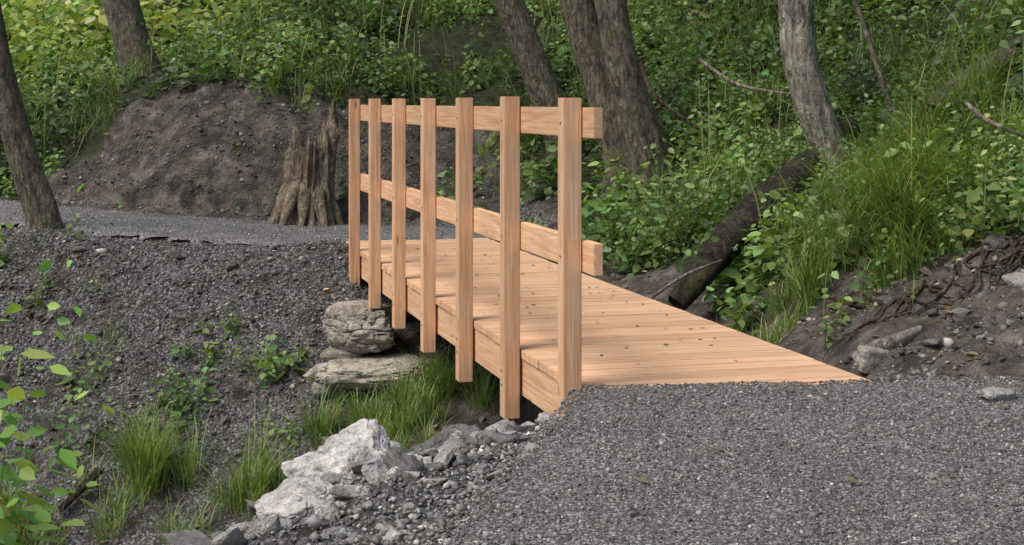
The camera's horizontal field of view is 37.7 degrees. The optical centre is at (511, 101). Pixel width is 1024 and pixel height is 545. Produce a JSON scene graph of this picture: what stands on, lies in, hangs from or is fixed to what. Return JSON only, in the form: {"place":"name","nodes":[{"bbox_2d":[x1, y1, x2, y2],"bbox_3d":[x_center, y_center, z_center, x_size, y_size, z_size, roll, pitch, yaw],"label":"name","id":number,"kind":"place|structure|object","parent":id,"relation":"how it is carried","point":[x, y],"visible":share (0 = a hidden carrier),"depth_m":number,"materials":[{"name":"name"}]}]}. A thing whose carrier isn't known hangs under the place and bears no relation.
{"place":"outdoors","nodes":[
{"label":"outdoors","id":0,"kind":"place"},
{"bbox_2d":[0,226,445,544],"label":"slope gravel","id":1,"kind":"structure","parent":0,"point":[89,237],"depth_m":11.82,"materials":[{"name":"grey gravel"}]},
{"bbox_2d":[0,200,494,245],"bbox_3d":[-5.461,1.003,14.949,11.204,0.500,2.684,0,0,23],"label":"gravel path","id":2,"kind":"structure","parent":0,"point":[102,231],"depth_m":13.47,"materials":[{"name":"grey gravel"}]},
{"bbox_2d":[247,423,557,544],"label":"shoulder gravel","id":3,"kind":"structure","parent":0,"point":[313,522],"depth_m":4.71,"materials":[{"name":"grey gravel"}]},
{"bbox_2d":[0,0,1023,544],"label":"ground","id":4,"kind":"structure","parent":0,"point":[176,130],"depth_m":11.95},
{"bbox_2d":[0,3,63,230],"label":"deciduous tree","id":5,"kind":"object","parent":4,"relation":"on","point":[34,192],"visible":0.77,"depth_m":12.80,"materials":[{"name":"brown plant"}]},
{"bbox_2d":[0,463,74,544],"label":"grass tuft","id":6,"kind":"object","parent":4,"relation":"on","point":[19,526],"visible":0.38,"depth_m":9.99,"materials":[{"name":"green plant"}]},
{"bbox_2d":[0,207,81,266],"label":"wild herb","id":7,"kind":"object","parent":4,"relation":"on","point":[10,225],"visible":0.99,"depth_m":12.38,"materials":[{"name":"green plant"}]},
{"bbox_2d":[24,264,103,316],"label":"wild herb","id":8,"kind":"object","parent":4,"relation":"on","point":[38,301],"visible":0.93,"depth_m":11.98,"materials":[{"name":"green plant"}]},
{"bbox_2d":[0,164,133,544],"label":"leafy shrub","id":9,"kind":"object","parent":4,"relation":"on","point":[9,533],"visible":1,"depth_m":5.17,"materials":[{"name":"green plant"}]},
{"bbox_2d":[57,467,102,512],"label":"fallen branch","id":10,"kind":"object","parent":4,"relation":"on","point":[80,489],"visible":0.91,"depth_m":10.18,"materials":[{"name":"brown wood"}]},
{"bbox_2d":[17,390,144,466],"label":"wild herb","id":11,"kind":"object","parent":4,"relation":"on","point":[67,435],"visible":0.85,"depth_m":10.67,"materials":[{"name":"green plant"}]},
{"bbox_2d":[56,340,121,402],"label":"wild herb","id":12,"kind":"object","parent":4,"relation":"on","point":[68,378],"visible":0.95,"depth_m":11.24,"materials":[{"name":"green plant"}]},
{"bbox_2d":[57,305,131,379],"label":"grass tuft","id":13,"kind":"object","parent":4,"relation":"on","point":[103,330],"visible":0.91,"depth_m":11.61,"materials":[{"name":"green plant"}]},
{"bbox_2d":[43,434,171,544],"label":"grass tuft","id":14,"kind":"object","parent":4,"relation":"on","point":[106,524],"visible":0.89,"depth_m":10.12,"materials":[{"name":"green plant"}]},
{"bbox_2d":[102,0,160,78],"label":"deciduous tree","id":15,"kind":"object","parent":4,"relation":"on","point":[127,16],"visible":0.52,"depth_m":18.03,"materials":[{"name":"brown plant"}]},
{"bbox_2d":[65,384,238,512],"bbox_3d":[-2.538,2.372,10.430,1.199,0.809,1.074,0,0,-36],"label":"grass tuft","id":16,"kind":"object","parent":4,"relation":"on","point":[147,452],"visible":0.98,"depth_m":10.35,"materials":[{"name":"green plant"}]},
{"bbox_2d":[125,366,192,447],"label":"wild herb","id":17,"kind":"object","parent":4,"relation":"on","point":[163,397],"visible":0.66,"depth_m":10.90,"materials":[{"name":"green plant"}]},
{"bbox_2d":[159,0,185,22],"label":"deciduous tree","id":18,"kind":"object","parent":4,"relation":"on","point":[180,5],"visible":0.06,"depth_m":21.84,"materials":[{"name":"green plant"}]},
{"bbox_2d":[141,485,228,544],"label":"grass tuft","id":19,"kind":"object","parent":4,"relation":"on","point":[179,527],"visible":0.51,"depth_m":9.93,"materials":[{"name":"green plant"}]},
{"bbox_2d":[153,362,218,427],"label":"wild herb","id":20,"kind":"object","parent":4,"relation":"on","point":[182,383],"visible":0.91,"depth_m":11.02,"materials":[{"name":"green plant"}]},
{"bbox_2d":[166,319,212,360],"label":"wild herb","id":21,"kind":"object","parent":4,"relation":"on","point":[182,352],"visible":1,"depth_m":11.46,"materials":[{"name":"green plant"}]},
{"bbox_2d":[198,342,240,374],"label":"wild herb","id":22,"kind":"object","parent":4,"relation":"on","point":[211,361],"visible":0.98,"depth_m":11.41,"materials":[{"name":"green plant"}]},
{"bbox_2d":[204,302,245,352],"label":"wild herb","id":23,"kind":"object","parent":4,"relation":"on","point":[231,330],"visible":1,"depth_m":11.66,"materials":[{"name":"green plant"}]},
{"bbox_2d":[185,388,303,521],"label":"grass tuft","id":24,"kind":"object","parent":4,"relation":"on","point":[241,495],"visible":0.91,"depth_m":10.17,"materials":[{"name":"green plant"}]},
{"bbox_2d":[233,519,260,536],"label":"boulder","id":25,"kind":"object","parent":4,"relation":"on","point":[248,528],"visible":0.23,"depth_m":4.66,"materials":[{"name":"stone"}]},
{"bbox_2d":[242,340,285,395],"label":"grass tuft","id":26,"kind":"object","parent":4,"relation":"on","point":[266,355],"visible":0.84,"depth_m":11.31,"materials":[{"name":"green plant"}]},
{"bbox_2d":[223,334,311,389],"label":"wild herb","id":27,"kind":"object","parent":4,"relation":"on","point":[275,359],"visible":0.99,"depth_m":11.28,"materials":[{"name":"green plant"}]},
{"bbox_2d":[12,81,540,224],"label":"bank gravel","id":28,"kind":"structure","parent":4,"relation":"on","point":[66,202],"depth_m":15.53,"materials":[{"name":"grey gravel"}]},
{"bbox_2d":[263,411,300,453],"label":"wild herb","id":29,"kind":"object","parent":4,"relation":"on","point":[293,441],"visible":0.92,"depth_m":10.57,"materials":[{"name":"green plant"}]},
{"bbox_2d":[261,45,331,116],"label":"leafy shrub","id":30,"kind":"object","parent":4,"relation":"on","point":[274,91],"visible":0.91,"depth_m":16.31,"materials":[{"name":"green plant"}]},
{"bbox_2d":[254,477,349,527],"bbox_3d":[-0.682,1.354,4.837,0.267,0.231,0.364,0,0,-43],"label":"boulder","id":31,"kind":"object","parent":4,"relation":"on","point":[296,500],"visible":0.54,"depth_m":4.79,"materials":[{"name":"stone"}]},
{"bbox_2d":[268,98,343,226],"bbox_3d":[-2.012,0.635,14.625,0.781,1.370,0.766,0,0,0],"label":"tree stump","id":32,"kind":"object","parent":4,"relation":"on","point":[306,195],"visible":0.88,"depth_m":14.48,"materials":[{"name":"brown wood"}]},
{"bbox_2d":[282,393,349,452],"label":"grass tuft","id":33,"kind":"object","parent":4,"relation":"on","point":[306,428],"visible":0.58,"depth_m":10.59,"materials":[{"name":"green plant"}]},
{"bbox_2d":[311,381,346,398],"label":"boulder","id":34,"kind":"object","parent":4,"relation":"on","point":[315,386],"visible":0.52,"depth_m":10.90,"materials":[{"name":"stone"}]},
{"bbox_2d":[322,526,351,536],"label":"boulder","id":35,"kind":"object","parent":4,"relation":"on","point":[334,531],"visible":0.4,"depth_m":4.57,"materials":[{"name":"stone"}]},
{"bbox_2d":[281,418,401,485],"bbox_3d":[-0.562,1.293,5.145,0.451,0.351,0.329,0,0,-16],"label":"boulder","id":36,"kind":"object","parent":4,"relation":"on","point":[342,451],"visible":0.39,"depth_m":5.12,"materials":[{"name":"stone"}]},
{"bbox_2d":[336,182,348,198],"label":"wild herb","id":37,"kind":"object","parent":4,"relation":"on","point":[345,189],"visible":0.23,"depth_m":14.95,"materials":[{"name":"green plant"}]},
{"bbox_2d":[242,342,491,493],"bbox_3d":[-0.923,2.132,10.440,1.905,1.109,1.111,0,0,0],"label":"grass tuft","id":38,"kind":"object","parent":4,"relation":"on","point":[390,409],"visible":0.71,"depth_m":10.46,"materials":[{"name":"green plant"}]},
{"bbox_2d":[303,354,435,390],"bbox_3d":[-1.035,2.001,11.062,1.001,0.244,0.651,0,0,0],"label":"boulder","id":39,"kind":"object","parent":4,"relation":"on","point":[360,372],"visible":0.77,"depth_m":10.82,"materials":[{"name":"stone"}]},
{"bbox_2d":[319,347,369,360],"bbox_3d":[-1.251,1.883,11.207,0.378,0.113,0.308,0,0,0],"label":"boulder","id":40,"kind":"object","parent":39,"relation":"on","point":[329,353],"visible":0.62,"depth_m":11.08,"materials":[{"name":"stone"}]},
{"bbox_2d":[322,299,395,353],"bbox_3d":[-1.139,1.702,11.260,0.558,0.417,0.599,0,0,0],"label":"boulder","id":41,"kind":"object","parent":39,"relation":"on","point":[361,326],"visible":0.95,"depth_m":11.04,"materials":[{"name":"stone"}]},
{"bbox_2d":[313,394,454,451],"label":"grass tuft","id":42,"kind":"object","parent":4,"relation":"on","point":[424,435],"visible":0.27,"depth_m":10.09,"materials":[{"name":"green plant"}]},
{"bbox_2d":[375,523,412,541],"bbox_3d":[-0.346,1.316,4.503,0.120,0.084,0.145,0,0,-29],"label":"boulder","id":43,"kind":"object","parent":4,"relation":"on","point":[392,535],"visible":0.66,"depth_m":4.46,"materials":[{"name":"stone"}]},
{"bbox_2d":[405,424,479,452],"bbox_3d":[-0.254,1.369,5.746,0.322,0.239,0.268,0,0,25],"label":"boulder","id":44,"kind":"object","parent":4,"relation":"on","point":[436,441],"visible":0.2,"depth_m":5.77,"materials":[{"name":"stone"}]},
{"bbox_2d":[389,343,498,416],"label":"grass tuft","id":45,"kind":"object","parent":4,"relation":"on","point":[486,393],"visible":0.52,"depth_m":10.54,"materials":[{"name":"green plant"}]},
{"bbox_2d":[443,430,462,443],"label":"boulder","id":46,"kind":"object","parent":4,"relation":"on","point":[454,435],"visible":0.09,"depth_m":5.73,"materials":[{"name":"stone"}]},
{"bbox_2d":[474,104,541,158],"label":"leafy shrub","id":47,"kind":"object","parent":4,"relation":"on","point":[496,136],"visible":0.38,"depth_m":15.53,"materials":[{"name":"green plant"}]},
{"bbox_2d":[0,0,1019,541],"bbox_3d":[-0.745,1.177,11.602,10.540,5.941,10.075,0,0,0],"label":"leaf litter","id":48,"kind":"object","parent":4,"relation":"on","point":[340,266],"visible":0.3,"depth_m":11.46,"materials":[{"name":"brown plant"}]},
{"bbox_2d":[0,0,1023,292],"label":"undergrowth","id":49,"kind":"object","parent":4,"relation":"on","point":[76,20],"visible":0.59,"depth_m":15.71,"materials":[{"name":"green plant"}]},
{"bbox_2d":[0,233,1023,544],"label":"rock pile","id":50,"kind":"object","parent":4,"relation":"on","point":[406,467],"visible":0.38,"depth_m":5.09,"materials":[{"name":"stone"}]},
{"bbox_2d":[436,135,601,213],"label":"wild herb","id":51,"kind":"object","parent":4,"relation":"on","point":[529,195],"visible":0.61,"depth_m":14.42,"materials":[{"name":"green plant"}]},
{"bbox_2d":[492,0,585,168],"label":"deciduous tree","id":52,"kind":"object","parent":4,"relation":"on","point":[541,84],"visible":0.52,"depth_m":14.88,"materials":[{"name":"brown plant"}]},
{"bbox_2d":[524,213,553,226],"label":"grass tuft","id":53,"kind":"object","parent":4,"relation":"on","point":[539,221],"visible":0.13,"depth_m":13.61,"materials":[{"name":"green plant"}]},
{"bbox_2d":[542,196,668,268],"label":"wild herb","id":54,"kind":"object","parent":4,"relation":"on","point":[603,242],"visible":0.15,"depth_m":12.61,"materials":[{"name":"green plant"}]},
{"bbox_2d":[345,97,870,418],"bbox_3d":[0.012,0.756,9.704,1.354,1.566,7.102,0,0,-15],"label":"footbridge","id":55,"kind":"object","parent":4,"relation":"on","point":[552,362],"visible":0.93,"depth_m":7.94,"materials":[{"name":"brown wood"}]},
{"bbox_2d":[389,244,736,363],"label":"leaf litter","id":56,"kind":"object","parent":55,"relation":"on","point":[586,306],"visible":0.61,"depth_m":8.76,"materials":[{"name":"brown plant"}]},
{"bbox_2d":[559,0,675,201],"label":"deciduous tree","id":57,"kind":"object","parent":4,"relation":"on","point":[605,57],"visible":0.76,"depth_m":13.57,"materials":[{"name":"brown plant"}]},
{"bbox_2d":[548,167,698,264],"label":"wild herb","id":58,"kind":"object","parent":4,"relation":"on","point":[601,207],"visible":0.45,"depth_m":12.74,"materials":[{"name":"green plant"}]},
{"bbox_2d":[601,180,721,279],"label":"wild herb","id":59,"kind":"object","parent":4,"relation":"on","point":[623,267],"visible":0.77,"depth_m":11.93,"materials":[{"name":"green plant"}]},
{"bbox_2d":[612,179,719,266],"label":"shrub","id":60,"kind":"object","parent":4,"relation":"on","point":[649,257],"visible":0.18,"depth_m":12.36,"materials":[{"name":"green plant"}]},
{"bbox_2d":[638,59,699,130],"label":"fallen branch","id":61,"kind":"object","parent":4,"relation":"on","point":[649,86],"visible":1,"depth_m":13.08,"materials":[{"name":"brown wood"}]},
{"bbox_2d":[594,88,751,212],"bbox_3d":[1.481,0.437,13.383,1.533,1.223,1.258,0,0,0],"label":"wild herb","id":62,"kind":"object","parent":4,"relation":"on","point":[706,125],"visible":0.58,"depth_m":13.44,"materials":[{"name":"green plant"}]},
{"bbox_2d":[607,125,755,226],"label":"wild herb","id":63,"kind":"object","parent":4,"relation":"on","point":[678,171],"visible":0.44,"depth_m":12.60,"materials":[{"name":"green plant"}]},
{"bbox_2d":[651,259,722,297],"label":"fallen branch","id":64,"kind":"object","parent":4,"relation":"on","point":[661,290],"visible":1,"depth_m":9.63,"materials":[{"name":"brown wood"}]},
{"bbox_2d":[636,176,740,260],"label":"shrub","id":65,"kind":"object","parent":4,"relation":"on","point":[700,217],"visible":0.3,"depth_m":11.84,"materials":[{"name":"green plant"}]},
{"bbox_2d":[716,0,740,6],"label":"deciduous tree","id":66,"kind":"object","parent":4,"relation":"on","point":[718,1],"visible":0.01,"depth_m":17.37,"materials":[{"name":"green plant"}]},
{"bbox_2d":[662,184,803,315],"bbox_3d":[1.512,0.993,10.335,1.000,0.926,0.911,0,0,-17],"label":"wild herb","id":67,"kind":"object","parent":4,"relation":"on","point":[731,272],"visible":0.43,"depth_m":10.07,"materials":[{"name":"green plant"}]},
{"bbox_2d":[698,58,790,94],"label":"fallen branch","id":68,"kind":"object","parent":4,"relation":"on","point":[708,66],"visible":0.84,"depth_m":13.62,"materials":[{"name":"wood"}]},
{"bbox_2d":[706,241,803,335],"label":"wild herb","id":69,"kind":"object","parent":4,"relation":"on","point":[740,325],"visible":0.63,"depth_m":9.28,"materials":[{"name":"green plant"}]},
{"bbox_2d":[668,117,859,309],"bbox_3d":[1.863,0.743,10.598,0.264,1.261,2.378,0,0,41],"label":"fallen log","id":70,"kind":"object","parent":4,"relation":"on","point":[687,292],"visible":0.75,"depth_m":10.14,"materials":[{"name":"wood"}]},
{"bbox_2d":[718,164,835,301],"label":"wild herb","id":71,"kind":"object","parent":4,"relation":"on","point":[769,249],"visible":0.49,"depth_m":9.68,"materials":[{"name":"green plant"}]},
{"bbox_2d":[743,286,812,344],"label":"grass tuft","id":72,"kind":"object","parent":4,"relation":"on","point":[776,333],"visible":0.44,"depth_m":8.61,"materials":[{"name":"green plant"}]},
{"bbox_2d":[742,209,846,328],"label":"grass tuft","id":73,"kind":"object","parent":4,"relation":"on","point":[795,282],"visible":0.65,"depth_m":9.09,"materials":[{"name":"green plant"}]},
{"bbox_2d":[778,0,855,186],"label":"deciduous tree","id":74,"kind":"object","parent":4,"relation":"on","point":[806,84],"visible":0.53,"depth_m":10.89,"materials":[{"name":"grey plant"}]},
{"bbox_2d":[786,183,858,277],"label":"shrub","id":75,"kind":"object","parent":4,"relation":"on","point":[822,223],"visible":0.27,"depth_m":9.18,"materials":[{"name":"green plant"}]},
{"bbox_2d":[790,148,913,264],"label":"wild herb","id":76,"kind":"object","parent":4,"relation":"on","point":[796,213],"visible":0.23,"depth_m":9.20,"materials":[{"name":"green plant"}]},
{"bbox_2d":[752,85,980,230],"bbox_3d":[2.253,0.396,9.575,1.515,1.039,1.526,0,0,0],"label":"grass tuft","id":77,"kind":"object","parent":4,"relation":"on","point":[929,135],"visible":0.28,"depth_m":9.46,"materials":[{"name":"green plant"}]},
{"bbox_2d":[724,110,1016,318],"bbox_3d":[2.056,0.666,8.521,1.654,1.282,1.678,0,0,34],"label":"grass tuft","id":78,"kind":"object","parent":4,"relation":"on","point":[880,187],"visible":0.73,"depth_m":8.47,"materials":[{"name":"green plant"}]},
{"bbox_2d":[856,345,889,373],"bbox_3d":[1.750,1.226,7.099,0.322,0.174,0.145,0,0,-24],"label":"boulder","id":79,"kind":"object","parent":4,"relation":"on","point":[868,358],"visible":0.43,"depth_m":7.00,"materials":[{"name":"stone"}]},
{"bbox_2d":[853,0,894,110],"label":"sapling","id":80,"kind":"object","parent":4,"relation":"on","point":[871,50],"visible":0.93,"depth_m":10.62,"materials":[{"name":"brown plant"}]},
{"bbox_2d":[814,220,938,348],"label":"wild herb","id":81,"kind":"object","parent":4,"relation":"on","point":[853,286],"visible":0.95,"depth_m":7.99,"materials":[{"name":"green plant"}]},
{"bbox_2d":[827,279,925,307],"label":"fallen branch","id":82,"kind":"object","parent":4,"relation":"on","point":[849,303],"visible":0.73,"depth_m":8.10,"materials":[{"name":"brown wood"}]},
{"bbox_2d":[851,325,921,361],"bbox_3d":[1.892,1.188,7.304,0.594,0.214,0.139,0,0,-31],"label":"fallen log","id":83,"kind":"object","parent":4,"relation":"on","point":[896,340],"visible":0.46,"depth_m":7.21,"materials":[{"name":"grey wood"}]},
{"bbox_2d":[813,160,998,296],"bbox_3d":[2.175,0.700,8.140,0.814,0.808,0.999,0,0,-44],"label":"grass tuft","id":84,"kind":"object","parent":4,"relation":"on","point":[891,261],"visible":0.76,"depth_m":8.13,"materials":[{"name":"green plant"}]},
{"bbox_2d":[808,167,1012,318],"bbox_3d":[2.298,0.791,8.210,1.181,0.879,0.837,0,0,-22],"label":"wild herb","id":85,"kind":"object","parent":4,"relation":"on","point":[834,274],"visible":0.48,"depth_m":8.22,"materials":[{"name":"green plant"}]},
{"bbox_2d":[821,236,1023,361],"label":"exposed roots","id":86,"kind":"object","parent":4,"relation":"on","point":[879,312],"visible":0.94,"depth_m":7.68,"materials":[{"name":"brown plant"}]},
{"bbox_2d":[858,1,1022,143],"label":"grass tuft","id":87,"kind":"object","parent":4,"relation":"on","point":[974,77],"visible":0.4,"depth_m":9.67,"materials":[{"name":"green plant"}]},
{"bbox_2d":[881,88,1023,212],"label":"herb","id":88,"kind":"object","parent":4,"relation":"on","point":[1021,122],"visible":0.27,"depth_m":8.54,"materials":[{"name":"green plant"}]},
{"bbox_2d":[883,102,1023,172],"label":"wild herb","id":89,"kind":"object","parent":4,"relation":"on","point":[974,133],"visible":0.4,"depth_m":8.88,"materials":[{"name":"green plant"}]},
{"bbox_2d":[920,33,1023,117],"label":"fallen log","id":90,"kind":"object","parent":4,"relation":"on","point":[1003,50],"visible":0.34,"depth_m":10.21,"materials":[{"name":"brown wood"}]},
{"bbox_2d":[959,0,989,58],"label":"sapling","id":91,"kind":"object","parent":4,"relation":"on","point":[985,5],"visible":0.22,"depth_m":11.59,"materials":[{"name":"brown plant"}]},
{"bbox_2d":[935,156,1023,263],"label":"wild herb","id":92,"kind":"object","parent":4,"relation":"on","point":[972,209],"visible":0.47,"depth_m":8.16,"materials":[{"name":"green plant"}]},
{"bbox_2d":[963,100,1023,137],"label":"fallen branch","id":93,"kind":"object","parent":4,"relation":"on","point":[969,106],"visible":0.97,"depth_m":8.60,"materials":[{"name":"brown wood"}]},
{"bbox_2d":[440,376,1023,544],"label":"gravel path","id":94,"kind":"structure","parent":0,"point":[739,496],"depth_m":4.77,"materials":[{"name":"grey gravel"}]},
{"bbox_2d":[628,388,1006,482],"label":"leaf litter","id":95,"kind":"object","parent":94,"relation":"on","point":[719,448],"visible":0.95,"depth_m":5.07,"materials":[{"name":"brown plant"}]},
{"bbox_2d":[976,387,1015,401],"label":"boulder","id":96,"kind":"object","parent":94,"relation":"on","point":[995,394],"visible":0.98,"depth_m":5.95,"materials":[{"name":"stone"}]},
{"bbox_2d":[746,226,1023,381],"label":"bank gravel","id":97,"kind":"structure","parent":0,"point":[1003,305],"depth_m":7.24,"materials":[{"name":"grey gravel"}]}
]}

